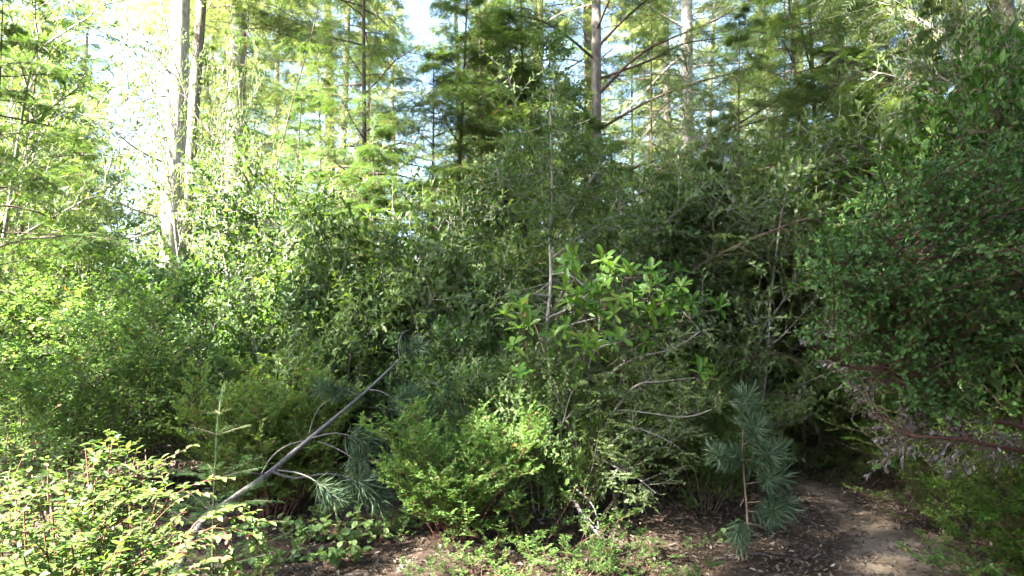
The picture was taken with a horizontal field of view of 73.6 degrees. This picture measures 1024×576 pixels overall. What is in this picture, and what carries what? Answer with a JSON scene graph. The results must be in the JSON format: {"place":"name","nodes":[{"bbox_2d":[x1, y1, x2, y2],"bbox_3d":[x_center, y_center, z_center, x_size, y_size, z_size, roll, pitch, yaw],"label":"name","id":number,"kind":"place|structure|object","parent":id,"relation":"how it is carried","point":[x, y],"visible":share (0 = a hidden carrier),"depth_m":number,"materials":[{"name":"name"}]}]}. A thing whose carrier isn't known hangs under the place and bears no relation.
{"place":"outdoors","nodes":[
{"label":"outdoors","id":0,"kind":"place"},
{"bbox_2d":[158,333,324,499],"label":"huckleberry bush","id":1,"kind":"object","parent":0,"point":[221,367],"visible":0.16,"depth_m":6.58,"materials":[{"name":"green plant"}]},
{"bbox_2d":[0,0,1021,332],"label":"sky","id":2,"kind":"structure","parent":0,"point":[414,6],"materials":[{"name":"white"}]},
{"bbox_2d":[0,336,1023,575],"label":"ground","id":3,"kind":"structure","parent":0,"point":[667,537],"depth_m":5.70,"materials":[{"name":"soil"}]},
{"bbox_2d":[0,232,138,463],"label":"huckleberry bush","id":4,"kind":"object","parent":3,"relation":"on","point":[27,302],"visible":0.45,"depth_m":7.78,"materials":[{"name":"green plant"}]},
{"bbox_2d":[0,0,154,290],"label":"hemlock tree","id":5,"kind":"object","parent":3,"relation":"on","point":[48,32],"visible":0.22,"depth_m":14.40,"materials":[{"name":"green plant"}]},
{"bbox_2d":[20,0,135,277],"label":"conifer tree","id":6,"kind":"object","parent":3,"relation":"on","point":[86,45],"visible":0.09,"depth_m":30.02,"materials":[{"name":"green plant"}]},
{"bbox_2d":[0,0,159,297],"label":"hemlock tree","id":7,"kind":"object","parent":3,"relation":"on","point":[66,25],"visible":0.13,"depth_m":23.75,"materials":[{"name":"green plant"}]},
{"bbox_2d":[0,0,162,295],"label":"tree","id":8,"kind":"object","parent":3,"relation":"on","point":[40,152],"visible":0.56,"depth_m":10.61,"materials":[{"name":"green plant"}]},
{"bbox_2d":[4,144,181,327],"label":"hemlock sapling","id":9,"kind":"object","parent":3,"relation":"on","point":[94,166],"visible":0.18,"depth_m":15.73,"materials":[{"name":"green plant"}]},
{"bbox_2d":[0,4,195,286],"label":"oak tree","id":10,"kind":"object","parent":3,"relation":"on","point":[124,97],"visible":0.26,"depth_m":18.43,"materials":[{"name":"green plant"}]},
{"bbox_2d":[0,425,200,575],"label":"huckleberry bush","id":11,"kind":"object","parent":3,"relation":"on","point":[22,561],"visible":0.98,"depth_m":2.13,"materials":[{"name":"green plant"}]},
{"bbox_2d":[125,472,276,575],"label":"huckleberry spray","id":12,"kind":"object","parent":11,"relation":"attached to","point":[228,561],"visible":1,"depth_m":2.13,"materials":[{"name":"green plant"}]},
{"bbox_2d":[0,0,205,462],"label":"hemlock sapling","id":13,"kind":"object","parent":3,"relation":"on","point":[10,171],"visible":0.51,"depth_m":9.12,"materials":[{"name":"green plant"}]},
{"bbox_2d":[0,284,210,520],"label":"huckleberry bush","id":14,"kind":"object","parent":3,"relation":"on","point":[20,410],"visible":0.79,"depth_m":6.03,"materials":[{"name":"green plant"}]},
{"bbox_2d":[22,182,193,424],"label":"oak sapling","id":15,"kind":"object","parent":3,"relation":"on","point":[105,216],"visible":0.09,"depth_m":9.52,"materials":[{"name":"green plant"}]},
{"bbox_2d":[0,210,216,453],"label":"huckleberry bush","id":16,"kind":"object","parent":3,"relation":"on","point":[52,288],"visible":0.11,"depth_m":9.07,"materials":[{"name":"green plant"}]},
{"bbox_2d":[0,260,258,485],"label":"huckleberry bush","id":17,"kind":"object","parent":3,"relation":"on","point":[166,291],"visible":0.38,"depth_m":6.76,"materials":[{"name":"green plant"}]},
{"bbox_2d":[92,30,264,382],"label":"hemlock tree","id":18,"kind":"object","parent":3,"relation":"on","point":[200,115],"visible":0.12,"depth_m":20.19,"materials":[{"name":"green plant"}]},
{"bbox_2d":[88,101,285,355],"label":"oak tree","id":19,"kind":"object","parent":3,"relation":"on","point":[152,194],"visible":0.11,"depth_m":21.77,"materials":[{"name":"green plant"}]},
{"bbox_2d":[105,0,281,372],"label":"oak tree","id":20,"kind":"object","parent":3,"relation":"on","point":[150,78],"visible":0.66,"depth_m":13.59,"materials":[{"name":"green plant"}]},
{"bbox_2d":[98,0,307,400],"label":"conifer tree","id":21,"kind":"object","parent":3,"relation":"on","point":[183,20],"visible":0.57,"depth_m":15.26,"materials":[{"name":"green plant"}]},
{"bbox_2d":[106,0,306,369],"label":"conifer tree","id":22,"kind":"object","parent":3,"relation":"on","point":[224,51],"visible":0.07,"depth_m":26.18,"materials":[{"name":"green plant"}]},
{"bbox_2d":[133,381,295,575],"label":"fir seedling","id":23,"kind":"object","parent":3,"relation":"on","point":[217,434],"visible":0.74,"depth_m":4.42,"materials":[{"name":"plant"}]},
{"bbox_2d":[179,0,258,366],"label":"conifer tree","id":24,"kind":"object","parent":3,"relation":"on","point":[198,37],"visible":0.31,"depth_m":17.03,"materials":[{"name":"grey plant"}]},
{"bbox_2d":[116,0,343,303],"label":"conifer tree","id":25,"kind":"object","parent":3,"relation":"on","point":[223,48],"visible":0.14,"depth_m":22.47,"materials":[{"name":"green plant"}]},
{"bbox_2d":[126,195,345,463],"bbox_3d":[-3.108,0.543,8.029,2.401,3.190,2.559,1,-5,-16],"label":"oak shrub","id":26,"kind":"object","parent":3,"relation":"on","point":[162,271],"visible":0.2,"depth_m":7.69,"materials":[{"name":"green plant"}]},
{"bbox_2d":[183,0,292,374],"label":"hemlock tree","id":27,"kind":"object","parent":3,"relation":"on","point":[249,46],"visible":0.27,"depth_m":17.32,"materials":[{"name":"green plant"}]},
{"bbox_2d":[75,0,424,377],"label":"conifer tree","id":28,"kind":"object","parent":3,"relation":"on","point":[141,4],"visible":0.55,"depth_m":19.37,"materials":[{"name":"green plant"}]},
{"bbox_2d":[149,346,371,520],"bbox_3d":[-2.233,1.314,6.170,1.560,1.616,1.950,-4,-6,38],"label":"huckleberry bush","id":29,"kind":"object","parent":3,"relation":"on","point":[265,447],"visible":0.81,"depth_m":6.03,"materials":[{"name":"green plant"}]},
{"bbox_2d":[160,137,381,378],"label":"oak sapling","id":30,"kind":"object","parent":3,"relation":"on","point":[228,270],"visible":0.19,"depth_m":8.93,"materials":[{"name":"green plant"}]},
{"bbox_2d":[238,86,340,285],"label":"hemlock tree","id":31,"kind":"object","parent":3,"relation":"on","point":[294,146],"visible":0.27,"depth_m":11.73,"materials":[{"name":"green plant"}]},
{"bbox_2d":[173,330,435,571],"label":"leaning pine","id":32,"kind":"object","parent":3,"relation":"on","point":[364,445],"visible":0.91,"depth_m":5.53,"materials":[{"name":"plant"}]},
{"bbox_2d":[205,221,407,489],"bbox_3d":[-2.206,0.712,7.487,2.263,2.820,2.123,-4,-6,37],"label":"oak shrub","id":33,"kind":"object","parent":3,"relation":"on","point":[335,350],"visible":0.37,"depth_m":7.12,"materials":[{"name":"green plant"}]},
{"bbox_2d":[191,110,431,305],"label":"oak tree","id":34,"kind":"object","parent":3,"relation":"on","point":[350,195],"visible":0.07,"depth_m":14.54,"materials":[{"name":"green plant"}]},
{"bbox_2d":[254,44,387,305],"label":"hemlock tree","id":35,"kind":"object","parent":3,"relation":"on","point":[328,135],"visible":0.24,"depth_m":13.67,"materials":[{"name":"green plant"}]},
{"bbox_2d":[248,0,413,269],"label":"conifer tree","id":36,"kind":"object","parent":3,"relation":"on","point":[343,108],"visible":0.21,"depth_m":26.40,"materials":[{"name":"green plant"}]},
{"bbox_2d":[179,127,484,453],"bbox_3d":[-1.986,0.028,9.059,3.705,4.285,3.283,-2,-5,21],"label":"oak sapling","id":37,"kind":"object","parent":3,"relation":"on","point":[290,185],"visible":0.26,"depth_m":8.73,"materials":[{"name":"green plant"}]},
{"bbox_2d":[221,123,459,457],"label":"hemlock sapling","id":38,"kind":"object","parent":3,"relation":"on","point":[366,151],"visible":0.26,"depth_m":9.76,"materials":[{"name":"green plant"}]},
{"bbox_2d":[246,0,438,264],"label":"conifer tree","id":39,"kind":"object","parent":3,"relation":"on","point":[326,76],"visible":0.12,"depth_m":28.84,"materials":[{"name":"green plant"}]},
{"bbox_2d":[248,0,485,422],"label":"hemlock tree","id":40,"kind":"object","parent":3,"relation":"on","point":[386,50],"visible":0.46,"depth_m":10.63,"materials":[{"name":"green plant"}]},
{"bbox_2d":[326,182,432,445],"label":"hemlock sapling","id":41,"kind":"object","parent":3,"relation":"on","point":[384,200],"visible":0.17,"depth_m":9.46,"materials":[{"name":"green plant"}]},
{"bbox_2d":[345,0,441,257],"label":"conifer tree","id":42,"kind":"object","parent":3,"relation":"on","point":[398,7],"visible":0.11,"depth_m":46.10,"materials":[{"name":"green plant"}]},
{"bbox_2d":[250,193,540,469],"bbox_3d":[-1.545,0.525,8.305,3.729,3.327,2.088,0,-5,-4],"label":"oak shrub","id":43,"kind":"object","parent":3,"relation":"on","point":[409,302],"visible":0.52,"depth_m":7.96,"materials":[{"name":"green plant"}]},
{"bbox_2d":[266,45,555,445],"bbox_3d":[-1.746,-0.498,10.677,4.828,6.959,4.867,4,-7,-40],"label":"hemlock sapling","id":44,"kind":"object","parent":3,"relation":"on","point":[450,59],"visible":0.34,"depth_m":10.73,"materials":[{"name":"green plant"}]},
{"bbox_2d":[387,0,502,238],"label":"conifer tree","id":45,"kind":"object","parent":3,"relation":"on","point":[444,28],"visible":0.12,"depth_m":24.67,"materials":[{"name":"green plant"}]},
{"bbox_2d":[352,267,545,478],"bbox_3d":[-0.659,0.963,7.436,1.830,2.236,1.569,-2,-6,25],"label":"oak shrub","id":46,"kind":"object","parent":3,"relation":"on","point":[480,333],"visible":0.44,"depth_m":7.17,"materials":[{"name":"green plant"}]},
{"bbox_2d":[353,394,562,544],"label":"huckleberry bush","id":47,"kind":"object","parent":3,"relation":"on","point":[451,488],"visible":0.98,"depth_m":5.16,"materials":[{"name":"green plant"}]},
{"bbox_2d":[350,0,565,400],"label":"hemlock tree","id":48,"kind":"object","parent":3,"relation":"on","point":[455,8],"visible":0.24,"depth_m":11.38,"materials":[{"name":"green plant"}]},
{"bbox_2d":[337,164,584,417],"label":"oak sapling","id":49,"kind":"object","parent":3,"relation":"on","point":[470,213],"visible":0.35,"depth_m":8.40,"materials":[{"name":"green plant"}]},
{"bbox_2d":[398,321,578,505],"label":"oak shrub","id":50,"kind":"object","parent":3,"relation":"on","point":[473,372],"visible":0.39,"depth_m":6.16,"materials":[{"name":"green plant"}]},
{"bbox_2d":[373,86,619,417],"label":"hemlock sapling","id":51,"kind":"object","parent":3,"relation":"on","point":[525,96],"visible":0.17,"depth_m":11.28,"materials":[{"name":"green plant"}]},
{"bbox_2d":[441,518,558,575],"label":"huckleberry bush","id":52,"kind":"object","parent":3,"relation":"on","point":[491,555],"visible":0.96,"depth_m":4.73,"materials":[{"name":"green plant"}]},
{"bbox_2d":[337,6,664,419],"bbox_3d":[-0.046,-0.951,11.883,5.495,7.666,5.719,-1,-5,10],"label":"hemlock sapling","id":53,"kind":"object","parent":3,"relation":"on","point":[526,72],"visible":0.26,"depth_m":11.57,"materials":[{"name":"green plant"}]},
{"bbox_2d":[434,42,578,346],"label":"oak tree","id":54,"kind":"object","parent":3,"relation":"on","point":[496,82],"visible":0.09,"depth_m":11.21,"materials":[{"name":"green plant"}]},
{"bbox_2d":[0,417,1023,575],"bbox_3d":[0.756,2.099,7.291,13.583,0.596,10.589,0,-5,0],"label":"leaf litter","id":55,"kind":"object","parent":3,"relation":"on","point":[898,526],"visible":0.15,"depth_m":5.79,"materials":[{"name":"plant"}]},
{"bbox_2d":[466,0,588,334],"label":"hemlock tree","id":56,"kind":"object","parent":3,"relation":"on","point":[530,24],"visible":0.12,"depth_m":12.15,"materials":[{"name":"green plant"}]},
{"bbox_2d":[416,0,648,289],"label":"conifer tree","id":57,"kind":"object","parent":3,"relation":"on","point":[571,9],"visible":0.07,"depth_m":18.78,"materials":[{"name":"green plant"}]},
{"bbox_2d":[435,0,640,316],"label":"hemlock tree","id":58,"kind":"object","parent":3,"relation":"on","point":[555,24],"visible":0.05,"depth_m":18.77,"materials":[{"name":"green plant"}]},
{"bbox_2d":[435,473,642,566],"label":"huckleberry bush","id":59,"kind":"object","parent":3,"relation":"on","point":[542,536],"visible":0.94,"depth_m":5.00,"materials":[{"name":"green plant"}]},
{"bbox_2d":[481,315,612,513],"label":"oak shrub","id":60,"kind":"object","parent":3,"relation":"on","point":[575,383],"visible":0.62,"depth_m":5.76,"materials":[{"name":"green plant"}]},
{"bbox_2d":[454,26,677,483],"bbox_3d":[0.583,-0.504,6.871,2.307,4.912,1.816,0,-5,0],"label":"oak sapling","id":61,"kind":"object","parent":3,"relation":"on","point":[555,49],"visible":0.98,"depth_m":6.93,"materials":[{"name":"green plant"}]},
{"bbox_2d":[505,530,626,575],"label":"huckleberry bush","id":62,"kind":"object","parent":3,"relation":"on","point":[609,563],"visible":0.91,"depth_m":4.67,"materials":[{"name":"green plant"}]},
{"bbox_2d":[447,254,715,468],"bbox_3d":[0.728,0.890,7.625,2.635,2.254,2.883,2,-6,-26],"label":"huckleberry bush","id":63,"kind":"object","parent":3,"relation":"on","point":[636,343],"visible":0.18,"depth_m":7.31,"materials":[{"name":"green plant"}]},
{"bbox_2d":[519,378,643,529],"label":"huckleberry bush","id":64,"kind":"object","parent":3,"relation":"on","point":[598,470],"visible":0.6,"depth_m":5.67,"materials":[{"name":"green plant"}]},
{"bbox_2d":[471,110,707,462],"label":"hemlock sapling","id":65,"kind":"object","parent":3,"relation":"on","point":[591,122],"visible":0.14,"depth_m":9.34,"materials":[{"name":"green plant"}]},
{"bbox_2d":[487,0,711,261],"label":"conifer tree","id":66,"kind":"object","parent":3,"relation":"on","point":[612,24],"visible":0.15,"depth_m":20.12,"materials":[{"name":"green plant"}]},
{"bbox_2d":[490,244,730,528],"bbox_3d":[0.799,0.812,5.592,1.951,2.380,1.105,1,-5,-7],"label":"rhododendron","id":67,"kind":"object","parent":3,"relation":"on","point":[594,307],"visible":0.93,"depth_m":5.59,"materials":[{"name":"green plant"}]},
{"bbox_2d":[494,148,744,460],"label":"oak sapling","id":68,"kind":"object","parent":3,"relation":"on","point":[703,296],"visible":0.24,"depth_m":8.12,"materials":[{"name":"green plant"}]},
{"bbox_2d":[568,511,713,567],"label":"huckleberry bush","id":69,"kind":"object","parent":3,"relation":"on","point":[651,540],"visible":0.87,"depth_m":5.01,"materials":[{"name":"green plant"}]},
{"bbox_2d":[572,0,720,225],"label":"hemlock tree","id":70,"kind":"object","parent":3,"relation":"on","point":[617,56],"visible":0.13,"depth_m":21.86,"materials":[{"name":"green plant"}]},
{"bbox_2d":[561,306,735,512],"bbox_3d":[1.095,1.048,5.677,1.410,1.830,0.948,0,-5,0],"label":"twiggy shrub","id":71,"kind":"object","parent":3,"relation":"on","point":[624,393],"visible":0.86,"depth_m":5.55,"materials":[{"name":"green plant"}]},
{"bbox_2d":[589,0,714,255],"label":"hemlock tree","id":72,"kind":"object","parent":3,"relation":"on","point":[647,90],"visible":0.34,"depth_m":15.33,"materials":[{"name":"green plant"}]},
{"bbox_2d":[582,337,747,494],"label":"huckleberry bush","id":73,"kind":"object","parent":3,"relation":"on","point":[638,435],"visible":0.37,"depth_m":6.48,"materials":[{"name":"green plant"}]},
{"bbox_2d":[443,0,892,431],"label":"conifer tree","id":74,"kind":"object","parent":3,"relation":"on","point":[597,43],"visible":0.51,"depth_m":12.74,"materials":[{"name":"green plant"}]},
{"bbox_2d":[555,121,804,467],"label":"oak sapling","id":75,"kind":"object","parent":3,"relation":"on","point":[738,171],"visible":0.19,"depth_m":8.33,"materials":[{"name":"green plant"}]},
{"bbox_2d":[601,0,759,204],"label":"conifer tree","id":76,"kind":"object","parent":3,"relation":"on","point":[700,68],"visible":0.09,"depth_m":24.77,"materials":[{"name":"green plant"}]},
{"bbox_2d":[554,164,828,488],"bbox_3d":[1.741,0.506,8.053,3.052,4.146,3.028,1,-5,-11],"label":"hemlock sapling","id":77,"kind":"object","parent":3,"relation":"on","point":[662,177],"visible":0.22,"depth_m":8.03,"materials":[{"name":"green plant"}]},
{"bbox_2d":[589,0,803,226],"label":"conifer tree","id":78,"kind":"object","parent":3,"relation":"on","point":[686,17],"visible":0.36,"depth_m":16.48,"materials":[{"name":"green plant"}]},
{"bbox_2d":[619,65,804,439],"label":"oak tree","id":79,"kind":"object","parent":3,"relation":"on","point":[699,133],"visible":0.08,"depth_m":9.65,"materials":[{"name":"green plant"}]},
{"bbox_2d":[589,148,835,484],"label":"hemlock sapling","id":80,"kind":"object","parent":3,"relation":"on","point":[714,164],"visible":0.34,"depth_m":8.38,"materials":[{"name":"green plant"}]},
{"bbox_2d":[643,376,782,513],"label":"huckleberry bush","id":81,"kind":"object","parent":3,"relation":"on","point":[702,470],"visible":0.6,"depth_m":6.13,"materials":[{"name":"green plant"}]},
{"bbox_2d":[669,357,819,494],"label":"huckleberry bush","id":82,"kind":"object","parent":3,"relation":"on","point":[732,430],"visible":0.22,"depth_m":7.17,"materials":[{"name":"green plant"}]},
{"bbox_2d":[671,4,818,459],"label":"hemlock tree","id":83,"kind":"object","parent":3,"relation":"on","point":[738,37],"visible":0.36,"depth_m":10.51,"materials":[{"name":"green plant"}]},
{"bbox_2d":[629,116,872,481],"bbox_3d":[2.668,0.164,8.859,3.118,4.498,3.300,4,-6,-37],"label":"oak sapling","id":84,"kind":"object","parent":3,"relation":"on","point":[759,314],"visible":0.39,"depth_m":8.26,"materials":[{"name":"green plant"}]},
{"bbox_2d":[701,378,807,563],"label":"pine seedling","id":85,"kind":"object","parent":3,"relation":"on","point":[778,505],"visible":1,"depth_m":5.03,"materials":[{"name":"plant"}]},
{"bbox_2d":[642,191,896,461],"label":"leaning hemlock","id":86,"kind":"object","parent":3,"relation":"on","point":[791,224],"visible":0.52,"depth_m":7.69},
{"bbox_2d":[708,219,903,482],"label":"hemlock sapling","id":87,"kind":"object","parent":3,"relation":"on","point":[804,456],"visible":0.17,"depth_m":8.83,"materials":[{"name":"green plant"}]},
{"bbox_2d":[712,0,905,444],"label":"hemlock tree","id":88,"kind":"object","parent":3,"relation":"on","point":[777,34],"visible":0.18,"depth_m":11.45,"materials":[{"name":"green plant"}]},
{"bbox_2d":[680,0,942,419],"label":"hemlock tree","id":89,"kind":"object","parent":3,"relation":"on","point":[766,32],"visible":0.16,"depth_m":12.19,"materials":[{"name":"green plant"}]},
{"bbox_2d":[723,42,937,484],"bbox_3d":[4.774,-0.369,9.448,4.651,6.235,4.469,-1,-5,10],"label":"hemlock sapling","id":90,"kind":"object","parent":3,"relation":"on","point":[852,53],"visible":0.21,"depth_m":9.32,"materials":[{"name":"green plant"}]},
{"bbox_2d":[669,11,1005,452],"bbox_3d":[4.525,-0.451,10.069,4.288,5.596,4.838,-2,-5,19],"label":"oak sapling","id":91,"kind":"object","parent":3,"relation":"on","point":[857,150],"visible":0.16,"depth_m":8.81,"materials":[{"name":"green plant"}]},
{"bbox_2d":[748,0,1023,460],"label":"hemlock tree","id":92,"kind":"object","parent":3,"relation":"on","point":[891,107],"visible":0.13,"depth_m":8.81,"materials":[{"name":"green plant"}]},
{"bbox_2d":[749,0,1023,157],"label":"conifer tree","id":93,"kind":"object","parent":3,"relation":"on","point":[1009,7],"visible":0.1,"depth_m":9.20,"materials":[{"name":"green plant"}]},
{"bbox_2d":[797,87,987,458],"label":"hemlock sapling","id":94,"kind":"object","parent":3,"relation":"on","point":[865,173],"visible":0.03,"depth_m":8.86,"materials":[{"name":"green plant"}]},
{"bbox_2d":[781,107,1023,480],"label":"manzanita","id":95,"kind":"object","parent":3,"relation":"on","point":[924,318],"visible":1,"depth_m":3.77,"materials":[{"name":"green plant"}]},
{"bbox_2d":[786,61,1023,519],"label":"oak sapling","id":96,"kind":"object","parent":3,"relation":"on","point":[811,353],"visible":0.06,"depth_m":6.61,"materials":[{"name":"green plant"}]},
{"bbox_2d":[790,0,1023,449],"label":"hemlock tree","id":97,"kind":"object","parent":3,"relation":"on","point":[875,36],"visible":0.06,"depth_m":9.43,"materials":[{"name":"green plant"}]},
{"bbox_2d":[818,383,1023,541],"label":"huckleberry bush","id":98,"kind":"object","parent":3,"relation":"on","point":[939,486],"visible":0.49,"depth_m":5.74,"materials":[{"name":"green plant"}]},
{"bbox_2d":[844,0,1023,180],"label":"oak tree","id":99,"kind":"object","parent":3,"relation":"on","point":[909,13],"visible":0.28,"depth_m":7.18,"materials":[{"name":"green plant"}]},
{"bbox_2d":[852,16,1023,524],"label":"oak sapling","id":100,"kind":"object","parent":3,"relation":"on","point":[933,124],"visible":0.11,"depth_m":6.06,"materials":[{"name":"green plant"}]},
{"bbox_2d":[858,0,1019,525],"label":"hemlock tree","id":101,"kind":"object","parent":3,"relation":"on","point":[924,34],"visible":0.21,"depth_m":6.44,"materials":[{"name":"green plant"}]},
{"bbox_2d":[889,6,1023,466],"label":"oak sapling","id":102,"kind":"object","parent":3,"relation":"on","point":[994,65],"visible":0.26,"depth_m":5.52,"materials":[{"name":"green plant"}]},
{"bbox_2d":[931,409,1023,537],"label":"huckleberry bush","id":103,"kind":"object","parent":3,"relation":"on","point":[1001,472],"visible":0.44,"depth_m":5.37,"materials":[{"name":"green plant"}]},
{"bbox_2d":[932,451,1023,575],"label":"huckleberry bush","id":104,"kind":"object","parent":3,"relation":"on","point":[1013,542],"visible":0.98,"depth_m":4.51,"materials":[{"name":"green plant"}]},
{"bbox_2d":[612,433,969,575],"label":"path","id":105,"kind":"structure","parent":0,"point":[874,531],"depth_m":5.78,"materials":[{"name":"soil"}]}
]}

